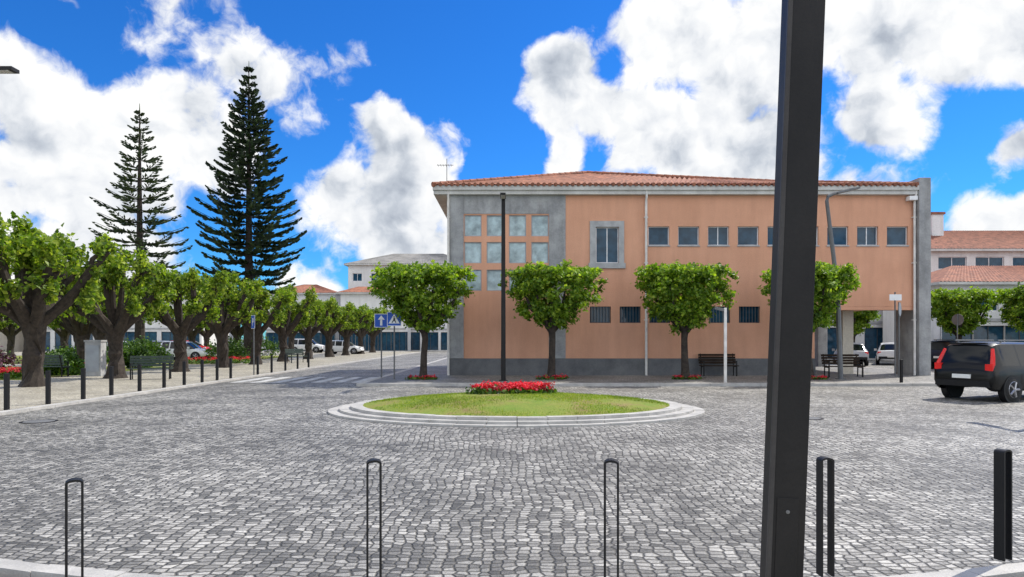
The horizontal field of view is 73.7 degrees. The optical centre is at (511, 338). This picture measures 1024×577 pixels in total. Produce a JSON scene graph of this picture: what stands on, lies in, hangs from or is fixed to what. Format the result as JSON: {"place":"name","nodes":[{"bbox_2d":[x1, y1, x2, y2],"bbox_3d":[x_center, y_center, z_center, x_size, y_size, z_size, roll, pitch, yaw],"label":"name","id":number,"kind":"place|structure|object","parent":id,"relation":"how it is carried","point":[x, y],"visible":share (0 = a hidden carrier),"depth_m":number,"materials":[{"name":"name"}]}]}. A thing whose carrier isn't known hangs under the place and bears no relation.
{"place":"outdoors","nodes":[
{"label":"outdoors","id":0,"kind":"place"},
{"bbox_2d":[0,356,277,379],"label":"park lawn","id":1,"kind":"structure","parent":0,"point":[57,375],"depth_m":39.99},
{"bbox_2d":[0,313,20,355],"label":"park tree","id":2,"kind":"object","parent":1,"relation":"on","point":[9,330],"visible":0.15,"depth_m":63.56,"materials":[{"name":"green plant"}]},
{"bbox_2d":[0,366,21,378],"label":"red flower bed","id":3,"kind":"object","parent":1,"relation":"on","point":[15,372],"visible":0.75,"depth_m":27.95,"materials":[{"name":"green plant"}]},
{"bbox_2d":[0,346,21,368],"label":"shrub","id":4,"kind":"object","parent":1,"relation":"on","point":[7,361],"visible":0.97,"depth_m":37.45,"materials":[{"name":"purple plant"}]},
{"bbox_2d":[43,355,70,376],"bbox_3d":[-20.000,1.162,29.408,1.600,0.958,0.624,0,0,0],"label":"park bench","id":5,"kind":"object","parent":1,"relation":"on","point":[60,359],"visible":0.57,"depth_m":29.23,"materials":[{"name":"green paint"}]},
{"bbox_2d":[47,320,70,350],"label":"park tree","id":6,"kind":"object","parent":1,"relation":"on","point":[62,333],"visible":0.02,"depth_m":57.71,"materials":[{"name":"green plant"}]},
{"bbox_2d":[48,317,75,345],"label":"park tree","id":7,"kind":"object","parent":1,"relation":"on","point":[54,323],"visible":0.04,"depth_m":51.32,"materials":[{"name":"green plant"}]},
{"bbox_2d":[43,348,84,375],"bbox_3d":[-20.491,1.089,31.014,2.791,1.305,1.960,0,0,0],"label":"shrub","id":8,"kind":"object","parent":1,"relation":"on","point":[76,363],"visible":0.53,"depth_m":30.70,"materials":[{"name":"green plant"}]},
{"bbox_2d":[45,342,109,361],"bbox_3d":[-23.991,0.953,37.514,3.793,1.534,3.088,0,0,0],"label":"shrub","id":9,"kind":"object","parent":1,"relation":"on","point":[71,349],"visible":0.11,"depth_m":37.20,"materials":[{"name":"green plant"}]},
{"bbox_2d":[38,277,127,362],"bbox_3d":[-22.610,-1.082,36.100,4.326,5.544,4.619,0,0,21],"label":"park tree","id":10,"kind":"object","parent":1,"relation":"on","point":[82,332],"visible":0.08,"depth_m":35.68,"materials":[{"name":"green plant"}]},
{"bbox_2d":[123,344,155,367],"bbox_3d":[-20.785,0.993,38.045,2.108,1.428,1.822,0,0,0],"label":"shrub","id":11,"kind":"object","parent":1,"relation":"on","point":[137,351],"visible":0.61,"depth_m":37.69,"materials":[{"name":"green plant"}]},
{"bbox_2d":[168,304,209,342],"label":"park tree","id":12,"kind":"object","parent":1,"relation":"on","point":[191,335],"visible":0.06,"depth_m":65.59,"materials":[{"name":"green plant"}]},
{"bbox_2d":[205,336,249,359],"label":"shrub","id":13,"kind":"object","parent":1,"relation":"on","point":[234,348],"visible":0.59,"depth_m":48.74,"materials":[{"name":"green plant"}]},
{"bbox_2d":[224,308,243,344],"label":"park tree","id":14,"kind":"object","parent":1,"relation":"on","point":[237,333],"visible":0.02,"depth_m":59.69,"materials":[{"name":"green plant"}]},
{"bbox_2d":[235,335,279,358],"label":"shrub","id":15,"kind":"object","parent":1,"relation":"on","point":[270,345],"visible":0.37,"depth_m":55.80,"materials":[{"name":"green plant"}]},
{"bbox_2d":[0,352,413,410],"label":"park pavement","id":16,"kind":"structure","parent":0,"point":[65,388],"depth_m":27.43,"materials":[{"name":"stone"}]},
{"bbox_2d":[0,212,12,245],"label":"pollarded plane tree","id":17,"kind":"object","parent":16,"relation":"on","point":[3,227],"visible":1,"depth_m":19.56,"materials":[{"name":"green plant"}]},
{"bbox_2d":[4,373,9,409],"bbox_3d":[-11.620,1.220,15.700,0.090,0.840,0.090,0,0,0],"label":"bollard","id":18,"kind":"object","parent":16,"relation":"on","point":[6,391],"visible":1,"depth_m":15.66,"materials":[{"name":"black metal"}]},
{"bbox_2d":[45,371,50,403],"bbox_3d":[-11.620,1.220,17.100,0.090,0.840,0.090,0,0,0],"label":"bollard","id":19,"kind":"object","parent":16,"relation":"on","point":[47,387],"visible":1,"depth_m":17.06,"materials":[{"name":"black metal"}]},
{"bbox_2d":[0,211,127,386],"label":"pollarded plane tree","id":20,"kind":"object","parent":16,"relation":"on","point":[35,258],"visible":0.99,"depth_m":23.00,"materials":[{"name":"green plant"}]},
{"bbox_2d":[81,368,85,398],"bbox_3d":[-11.620,1.220,18.500,0.090,0.840,0.090,0,0,0],"label":"bollard","id":21,"kind":"object","parent":16,"relation":"on","point":[83,383],"visible":0.97,"depth_m":18.45,"materials":[{"name":"black metal"}]},
{"bbox_2d":[84,340,106,375],"bbox_3d":[-18.300,0.850,30.000,0.760,1.580,0.460,0,0,0],"label":"utility cabinet","id":22,"kind":"object","parent":16,"relation":"on","point":[95,357],"visible":0.91,"depth_m":29.79,"materials":[{"name":"metal"}]},
{"bbox_2d":[73,292,131,364],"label":"park tree","id":23,"kind":"object","parent":16,"relation":"on","point":[97,333],"visible":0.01,"depth_m":42.72,"materials":[{"name":"green plant"}]},
{"bbox_2d":[109,366,113,394],"bbox_3d":[-11.620,1.220,19.800,0.090,0.840,0.090,0,0,0],"label":"bollard","id":24,"kind":"object","parent":16,"relation":"on","point":[111,380],"visible":0.94,"depth_m":19.75,"materials":[{"name":"black metal"}]},
{"bbox_2d":[65,246,176,378],"bbox_3d":[-16.566,-1.072,28.373,4.750,5.523,4.378,0,0,-4],"label":"pollarded plane tree","id":25,"kind":"object","parent":16,"relation":"on","point":[117,324],"visible":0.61,"depth_m":28.10,"materials":[{"name":"green plant"}]},
{"bbox_2d":[137,364,141,390],"bbox_3d":[-11.620,1.220,21.300,0.090,0.840,0.090,0,0,0],"label":"bollard","id":26,"kind":"object","parent":16,"relation":"on","point":[139,377],"visible":0.9,"depth_m":21.26,"materials":[{"name":"black metal"}]},
{"bbox_2d":[124,335,171,363],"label":"shrub","id":27,"kind":"object","parent":16,"relation":"on","point":[156,349],"visible":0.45,"depth_m":41.69,"materials":[{"name":"green plant"}]},
{"bbox_2d":[127,355,173,379],"bbox_3d":[-14.631,1.162,27.686,1.600,0.958,0.624,0,0,-20],"label":"park bench","id":28,"kind":"object","parent":16,"relation":"on","point":[158,359],"visible":0.99,"depth_m":27.82,"materials":[{"name":"green paint"}]},
{"bbox_2d":[132,261,230,371],"bbox_3d":[-16.346,-0.969,33.814,4.422,5.318,4.964,0,0,-27],"label":"pollarded plane tree","id":29,"kind":"object","parent":16,"relation":"on","point":[179,327],"visible":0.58,"depth_m":33.65,"materials":[{"name":"green plant"}]},
{"bbox_2d":[193,326,213,346],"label":"park tree","id":30,"kind":"object","parent":16,"relation":"on","point":[206,334],"visible":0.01,"depth_m":75.69,"materials":[{"name":"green plant"}]},
{"bbox_2d":[188,356,250,363],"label":"red flower bed","id":31,"kind":"object","parent":16,"relation":"on","point":[211,360],"visible":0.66,"depth_m":44.62,"materials":[{"name":"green plant"}]},
{"bbox_2d":[182,271,265,367],"bbox_3d":[-16.525,-1.159,38.772,4.448,5.701,4.749,0,0,-31],"label":"pollarded plane tree","id":32,"kind":"object","parent":16,"relation":"on","point":[236,305],"visible":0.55,"depth_m":38.44,"materials":[{"name":"green plant"}]},
{"bbox_2d":[251,315,254,374],"bbox_3d":[-11.734,0.290,31.011,0.080,2.700,0.600,0,0,-35],"label":"parking sign","id":33,"kind":"object","parent":16,"relation":"on","point":[253,322],"visible":1,"depth_m":31.01,"materials":[{"name":"blue metal"}]},
{"bbox_2d":[225,277,294,364],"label":"pollarded plane tree","id":34,"kind":"object","parent":16,"relation":"on","point":[286,298],"visible":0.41,"depth_m":43.06,"materials":[{"name":"green plant"}]},
{"bbox_2d":[269,309,297,353],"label":"park tree","id":35,"kind":"object","parent":16,"relation":"on","point":[292,335],"visible":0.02,"depth_m":73.81,"materials":[{"name":"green plant"}]},
{"bbox_2d":[262,284,318,361],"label":"pollarded plane tree","id":36,"kind":"object","parent":16,"relation":"on","point":[290,323],"visible":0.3,"depth_m":48.76,"materials":[{"name":"green plant"}]},
{"bbox_2d":[285,349,307,362],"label":"park bench","id":37,"kind":"object","parent":16,"relation":"on","point":[292,352],"visible":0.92,"depth_m":46.50,"materials":[{"name":"green paint"}]},
{"bbox_2d":[285,298,339,358],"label":"pollarded plane tree","id":38,"kind":"object","parent":16,"relation":"on","point":[308,332],"visible":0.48,"depth_m":54.64,"materials":[{"name":"green plant"}]},
{"bbox_2d":[312,296,355,356],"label":"pollarded plane tree","id":39,"kind":"object","parent":16,"relation":"on","point":[345,314],"visible":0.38,"depth_m":60.62,"materials":[{"name":"green plant"}]},
{"bbox_2d":[333,303,372,354],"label":"pollarded plane tree","id":40,"kind":"object","parent":16,"relation":"on","point":[346,333],"visible":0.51,"depth_m":66.67,"materials":[{"name":"green plant"}]},
{"bbox_2d":[343,303,382,353],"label":"pollarded plane tree","id":41,"kind":"object","parent":16,"relation":"on","point":[361,333],"visible":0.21,"depth_m":73.74,"materials":[{"name":"green plant"}]},
{"bbox_2d":[367,307,393,352],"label":"pollarded plane tree","id":42,"kind":"object","parent":16,"relation":"on","point":[372,334],"visible":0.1,"depth_m":80.68,"materials":[{"name":"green plant"}]},
{"bbox_2d":[0,339,1023,576],"bbox_3d":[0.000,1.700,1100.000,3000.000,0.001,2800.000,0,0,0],"label":"ground","id":43,"kind":"structure","parent":0,"point":[245,479],"depth_m":7.96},
{"bbox_2d":[0,327,23,351],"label":"walls","id":44,"kind":"structure","parent":43,"relation":"on","point":[19,342],"depth_m":88.17,"materials":[{"name":"paint"}]},
{"bbox_2d":[19,419,58,423],"bbox_3d":[-9.700,1.696,14.000,0.677,0.009,0.677,0,0,0],"label":"manhole cover","id":45,"kind":"object","parent":43,"relation":"on","point":[38,421],"visible":1,"depth_m":13.94,"materials":[{"name":"metal"}]},
{"bbox_2d":[45,299,234,351],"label":"walls","id":46,"kind":"structure","parent":43,"relation":"on","point":[156,327],"depth_m":88.00,"materials":[{"name":"paint"}]},
{"bbox_2d":[45,315,199,350],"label":"windows","id":47,"kind":"structure","parent":46,"relation":"attached to","point":[167,336],"depth_m":88.15,"materials":[{"name":"blue glass"}]},
{"bbox_2d":[88,103,192,341],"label":"norfolk island pine","id":48,"kind":"object","parent":43,"relation":"on","point":[139,241],"visible":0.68,"depth_m":54.64,"materials":[{"name":"green plant"}]},
{"bbox_2d":[157,341,213,359],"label":"white car","id":49,"kind":"object","parent":43,"relation":"on","point":[194,350],"visible":0.34,"depth_m":51.23,"materials":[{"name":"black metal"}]},
{"bbox_2d":[0,352,419,415],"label":"park kerb","id":50,"kind":"structure","parent":43,"relation":"on","point":[20,410],"depth_m":21.08,"materials":[{"name":"stone"}]},
{"bbox_2d":[186,65,306,355],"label":"norfolk island pine","id":51,"kind":"object","parent":43,"relation":"on","point":[264,235],"visible":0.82,"depth_m":54.13,"materials":[{"name":"green plant"}]},
{"bbox_2d":[230,377,376,382],"bbox_3d":[-8.350,1.695,28.250,5.100,0.001,3.900,0,0,0],"label":"crosswalk marking","id":52,"kind":"object","parent":43,"relation":"on","point":[341,381],"visible":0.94,"depth_m":27.67,"materials":[{"name":"paint"}]},
{"bbox_2d":[266,294,340,339],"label":"walls","id":53,"kind":"structure","parent":43,"relation":"on","point":[323,297],"depth_m":100.00,"materials":[{"name":"paint"}]},
{"bbox_2d":[267,333,334,348],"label":"windows","id":54,"kind":"structure","parent":53,"relation":"attached to","point":[318,338],"depth_m":100.15,"materials":[{"name":"blue glass"}]},
{"bbox_2d":[292,284,340,295],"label":"roof","id":55,"kind":"structure","parent":53,"relation":"on","point":[301,289],"depth_m":101.59,"materials":[{"name":"tile"}]},
{"bbox_2d":[294,338,323,352],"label":"white car","id":56,"kind":"object","parent":43,"relation":"on","point":[299,343],"visible":0.47,"depth_m":79.21,"materials":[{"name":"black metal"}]},
{"bbox_2d":[323,340,363,353],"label":"white car","id":57,"kind":"object","parent":43,"relation":"on","point":[338,347],"visible":0.65,"depth_m":72.19,"materials":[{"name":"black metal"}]},
{"bbox_2d":[341,294,410,351],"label":"walls","id":58,"kind":"structure","parent":43,"relation":"on","point":[357,300],"depth_m":90.00,"materials":[{"name":"paint"}]},
{"bbox_2d":[336,287,377,294],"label":"roof","id":59,"kind":"structure","parent":58,"relation":"on","point":[359,290],"depth_m":89.84,"materials":[{"name":"tile"}]},
{"bbox_2d":[339,311,407,350],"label":"windows","id":60,"kind":"structure","parent":58,"relation":"attached to","point":[401,341],"depth_m":90.15,"materials":[{"name":"blue glass"}]},
{"bbox_2d":[348,265,446,350],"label":"walls","id":61,"kind":"structure","parent":43,"relation":"on","point":[365,271],"depth_m":95.00,"materials":[{"name":"paint"}]},
{"bbox_2d":[344,254,446,266],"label":"roof","id":62,"kind":"structure","parent":61,"relation":"on","point":[405,259],"depth_m":97.28,"materials":[{"name":"concrete"}]},
{"bbox_2d":[353,273,446,349],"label":"windows","id":63,"kind":"structure","parent":61,"relation":"attached to","point":[432,341],"depth_m":95.15,"materials":[{"name":"blue glass"}]},
{"bbox_2d":[0,558,1023,576],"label":"kerb","id":64,"kind":"structure","parent":43,"relation":"on","point":[12,568],"depth_m":4.69,"materials":[{"name":"concrete"}]},
{"bbox_2d":[328,379,704,427],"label":"roundabout island","id":65,"kind":"structure","parent":43,"relation":"on","point":[521,404],"depth_m":14.62,"materials":[{"name":"plant"}]},
{"bbox_2d":[356,357,936,385],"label":"building kerb","id":66,"kind":"structure","parent":43,"relation":"on","point":[364,383],"depth_m":24.35,"materials":[{"name":"concrete"}]},
{"bbox_2d":[374,314,387,376],"bbox_3d":[-5.360,0.290,28.020,0.560,2.620,0.080,0,0,0],"label":"one way arrow sign","id":67,"kind":"object","parent":66,"relation":"on","point":[380,320],"visible":0.92,"depth_m":27.98,"materials":[{"name":"blue metal"}]},
{"bbox_2d":[832,342,868,365],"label":"silver car","id":68,"kind":"object","parent":43,"relation":"on","point":[860,349],"visible":0.52,"depth_m":42.58,"materials":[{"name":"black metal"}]},
{"bbox_2d":[830,310,880,364],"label":"street tree","id":69,"kind":"object","parent":43,"relation":"on","point":[861,319],"visible":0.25,"depth_m":44.23,"materials":[{"name":"green plant"}]},
{"bbox_2d":[874,342,893,364],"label":"white car","id":70,"kind":"object","parent":43,"relation":"on","point":[885,350],"visible":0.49,"depth_m":43.83,"materials":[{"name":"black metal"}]},
{"bbox_2d":[827,252,1023,359],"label":"walls","id":71,"kind":"structure","parent":43,"relation":"on","point":[972,256],"depth_m":55.00,"materials":[{"name":"paint"}]},
{"bbox_2d":[827,257,1023,357],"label":"windows","id":72,"kind":"structure","parent":71,"relation":"attached to","point":[873,338],"depth_m":55.15,"materials":[{"name":"blue glass"}]},
{"bbox_2d":[931,212,1023,251],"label":"roof","id":73,"kind":"structure","parent":71,"relation":"on","point":[942,240],"depth_m":57.79,"materials":[{"name":"ceramic"}]},
{"bbox_2d":[931,339,975,368],"bbox_3d":[25.419,0.893,38.648,4.085,1.718,2.000,0,0,-25],"label":"dark hatchback car","id":74,"kind":"object","parent":43,"relation":"on","point":[938,346],"visible":0.23,"depth_m":37.97,"materials":[{"name":"black metal"}]},
{"bbox_2d":[952,314,963,339],"bbox_3d":[23.482,0.200,35.989,0.078,3.000,0.597,0,0,-30],"label":"traffic sign","id":75,"kind":"object","parent":43,"relation":"on","point":[957,319],"visible":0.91,"depth_m":35.96,"materials":[{"name":"grey metal"}]},
{"bbox_2d":[931,286,998,338],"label":"street tree","id":76,"kind":"object","parent":43,"relation":"on","point":[945,309],"visible":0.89,"depth_m":38.33,"materials":[{"name":"green plant"}]},
{"bbox_2d":[934,340,1023,401],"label":"black suv car","id":77,"kind":"object","parent":43,"relation":"on","point":[998,367],"visible":1,"depth_m":18.49,"materials":[{"name":"metal"}]},
{"bbox_2d":[994,282,1023,332],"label":"street tree","id":78,"kind":"object","parent":43,"relation":"on","point":[1010,299],"visible":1,"depth_m":37.01,"materials":[{"name":"green plant"}]},
{"bbox_2d":[0,0,1023,338],"label":"sky","id":79,"kind":"structure","parent":0,"point":[365,100],"materials":[{"name":"blue"}]},
{"bbox_2d":[367,358,934,382],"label":"building pavement","id":80,"kind":"structure","parent":0,"point":[438,369],"depth_m":27.43,"materials":[{"name":"stone"}]},
{"bbox_2d":[387,312,400,378],"bbox_3d":[-4.660,0.270,27.017,0.560,2.660,0.086,0,0,0],"label":"pedestrian crossing sign","id":81,"kind":"object","parent":80,"relation":"on","point":[393,320],"visible":0.79,"depth_m":26.98,"materials":[{"name":"blue metal"}]},
{"bbox_2d":[367,259,476,378],"bbox_3d":[-3.501,-0.762,27.000,4.382,4.828,3.737,0,0,-17],"label":"street tree","id":82,"kind":"object","parent":80,"relation":"on","point":[423,317],"visible":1,"depth_m":26.36,"materials":[{"name":"green plant"}]},
{"bbox_2d":[405,374,439,379],"bbox_3d":[-3.556,1.520,26.812,1.281,0.289,1.131,0,0,-21],"label":"flower bed","id":83,"kind":"object","parent":80,"relation":"on","point":[411,377],"visible":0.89,"depth_m":26.69,"materials":[{"name":"red plant"}]},
{"bbox_2d":[499,193,507,380],"bbox_3d":[-0.330,-1.875,25.405,0.320,6.950,1.510,0,0,0],"label":"street lamp","id":84,"kind":"object","parent":80,"relation":"on","point":[503,322],"visible":1,"depth_m":25.93,"materials":[{"name":"metal"}]},
{"bbox_2d":[497,259,607,377],"bbox_3d":[1.667,-0.750,26.990,4.534,4.801,3.395,0,0,0],"label":"street tree","id":85,"kind":"object","parent":80,"relation":"on","point":[537,282],"visible":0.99,"depth_m":26.31,"materials":[{"name":"green plant"}]},
{"bbox_2d":[536,373,569,379],"bbox_3d":[1.601,1.521,26.976,1.424,0.307,0.904,0,0,0],"label":"flower bed","id":86,"kind":"object","parent":80,"relation":"on","point":[556,377],"visible":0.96,"depth_m":26.76,"materials":[{"name":"red plant"}]},
{"bbox_2d":[449,195,913,374],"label":"walls","id":87,"kind":"structure","parent":80,"relation":"on","point":[585,346],"depth_m":30.00,"materials":[{"name":"paint"}]},
{"bbox_2d":[433,185,918,216],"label":"eaves slab","id":88,"kind":"structure","parent":87,"relation":"on","point":[440,193],"depth_m":29.76,"materials":[{"name":"concrete"}]},
{"bbox_2d":[431,171,918,186],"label":"tiled roof","id":89,"kind":"structure","parent":88,"relation":"on","point":[588,178],"depth_m":31.66,"materials":[{"name":"tile"}]},
{"bbox_2d":[446,190,917,374],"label":"downpipes","id":90,"kind":"object","parent":87,"relation":"attached to","point":[914,198],"visible":0.93,"depth_m":29.84,"materials":[{"name":"metal"}]},
{"bbox_2d":[464,215,906,322],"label":"windows","id":91,"kind":"structure","parent":87,"relation":"attached to","point":[606,244],"depth_m":30.10,"materials":[{"name":"glass"}]},
{"bbox_2d":[630,259,739,378],"bbox_3d":[6.878,-0.716,27.016,4.269,4.750,3.489,0,0,-9],"label":"street tree","id":92,"kind":"object","parent":80,"relation":"on","point":[689,308],"visible":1,"depth_m":26.34,"materials":[{"name":"green plant"}]},
{"bbox_2d":[698,353,738,375],"bbox_3d":[8.900,1.122,29.442,1.600,0.958,0.624,0,0,0],"label":"wooden bench","id":93,"kind":"object","parent":80,"relation":"on","point":[715,361],"visible":0.98,"depth_m":29.62,"materials":[{"name":"brown wood"}]},
{"bbox_2d":[714,307,726,382],"bbox_3d":[7.576,0.219,24.800,0.448,2.763,0.070,0,0,0],"label":"finger post sign","id":94,"kind":"object","parent":80,"relation":"on","point":[724,310],"visible":1,"depth_m":24.77,"materials":[{"name":"grey metal"}]},
{"bbox_2d":[756,261,860,375],"bbox_3d":[11.747,-0.713,27.018,3.599,4.760,3.985,0,0,-25],"label":"street tree","id":95,"kind":"object","parent":80,"relation":"on","point":[829,289],"visible":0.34,"depth_m":26.05,"materials":[{"name":"green plant"}]},
{"bbox_2d":[825,187,859,378],"bbox_3d":[13.055,-2.199,27.000,1.358,7.604,0.300,0,0,0],"label":"curved street lamp","id":96,"kind":"object","parent":80,"relation":"on","point":[838,329],"visible":0.94,"depth_m":26.94,"materials":[{"name":"grey metal"}]},
{"bbox_2d":[821,354,865,376],"bbox_3d":[13.900,1.122,28.692,1.600,0.958,0.624,0,0,0],"label":"wooden bench","id":97,"kind":"object","parent":80,"relation":"on","point":[846,360],"visible":0.89,"depth_m":28.87,"materials":[{"name":"brown wood"}]},
{"bbox_2d":[815,178,930,374],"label":"arcade columns","id":98,"kind":"structure","parent":80,"relation":"on","point":[923,284],"depth_m":29.75,"materials":[{"name":"grey concrete"}]},
{"bbox_2d":[889,292,901,375],"bbox_3d":[16.400,-0.200,29.224,0.520,3.600,0.072,0,0,0],"label":"traffic sign","id":99,"kind":"object","parent":80,"relation":"on","point":[894,296],"visible":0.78,"depth_m":29.20,"materials":[{"name":"grey metal"}]},
{"bbox_2d":[898,302,901,377],"bbox_3d":[15.884,0.050,28.013,0.078,3.100,0.597,0,0,40],"label":"traffic sign","id":100,"kind":"object","parent":80,"relation":"on","point":[899,309],"visible":1,"depth_m":28.00,"materials":[{"name":"grey metal"}]},
{"bbox_2d":[883,265,1023,360],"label":"shop wing","id":101,"kind":"structure","parent":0,"point":[993,277],"depth_m":47.16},
{"bbox_2d":[940,299,1023,341],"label":"windows","id":102,"kind":"structure","parent":101,"relation":"in","point":[995,333],"depth_m":47.16,"materials":[{"name":"blue glass"}]},
{"label":"near pavement","id":103,"kind":"structure","parent":0,"visible":0},
{"bbox_2d":[0,66,19,73],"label":"street lamp","id":104,"kind":"object","parent":103,"relation":"on","point":[8,70],"visible":1,"depth_m":12.07,"materials":[{"name":"metal"}]},
{"bbox_2d":[65,478,83,576],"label":"hoop bollard","id":105,"kind":"object","parent":103,"relation":"on","point":[71,480],"visible":1,"depth_m":3.88,"materials":[{"name":"black metal"}]},
{"bbox_2d":[366,458,381,576],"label":"hoop bollard","id":106,"kind":"object","parent":103,"relation":"on","point":[373,460],"visible":1,"depth_m":4.05,"materials":[{"name":"black metal"}]},
{"bbox_2d":[604,458,618,576],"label":"hoop bollard","id":107,"kind":"object","parent":103,"relation":"on","point":[611,460],"visible":1,"depth_m":4.05,"materials":[{"name":"black metal"}]},
{"bbox_2d":[760,0,824,576],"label":"street lamp","id":108,"kind":"object","parent":103,"relation":"on","point":[792,282],"visible":1,"depth_m":2.92,"materials":[{"name":"metal"}]},
{"bbox_2d":[816,456,834,576],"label":"hoop bollard","id":109,"kind":"object","parent":103,"relation":"on","point":[830,515],"visible":1,"depth_m":4.61,"materials":[{"name":"black metal"}]},
{"bbox_2d":[994,448,1011,561],"bbox_3d":[3.560,1.200,4.950,0.090,0.800,0.075,0,0,-22],"label":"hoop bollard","id":110,"kind":"object","parent":103,"relation":"on","point":[1002,504],"visible":1,"depth_m":4.94,"materials":[{"name":"black metal"}]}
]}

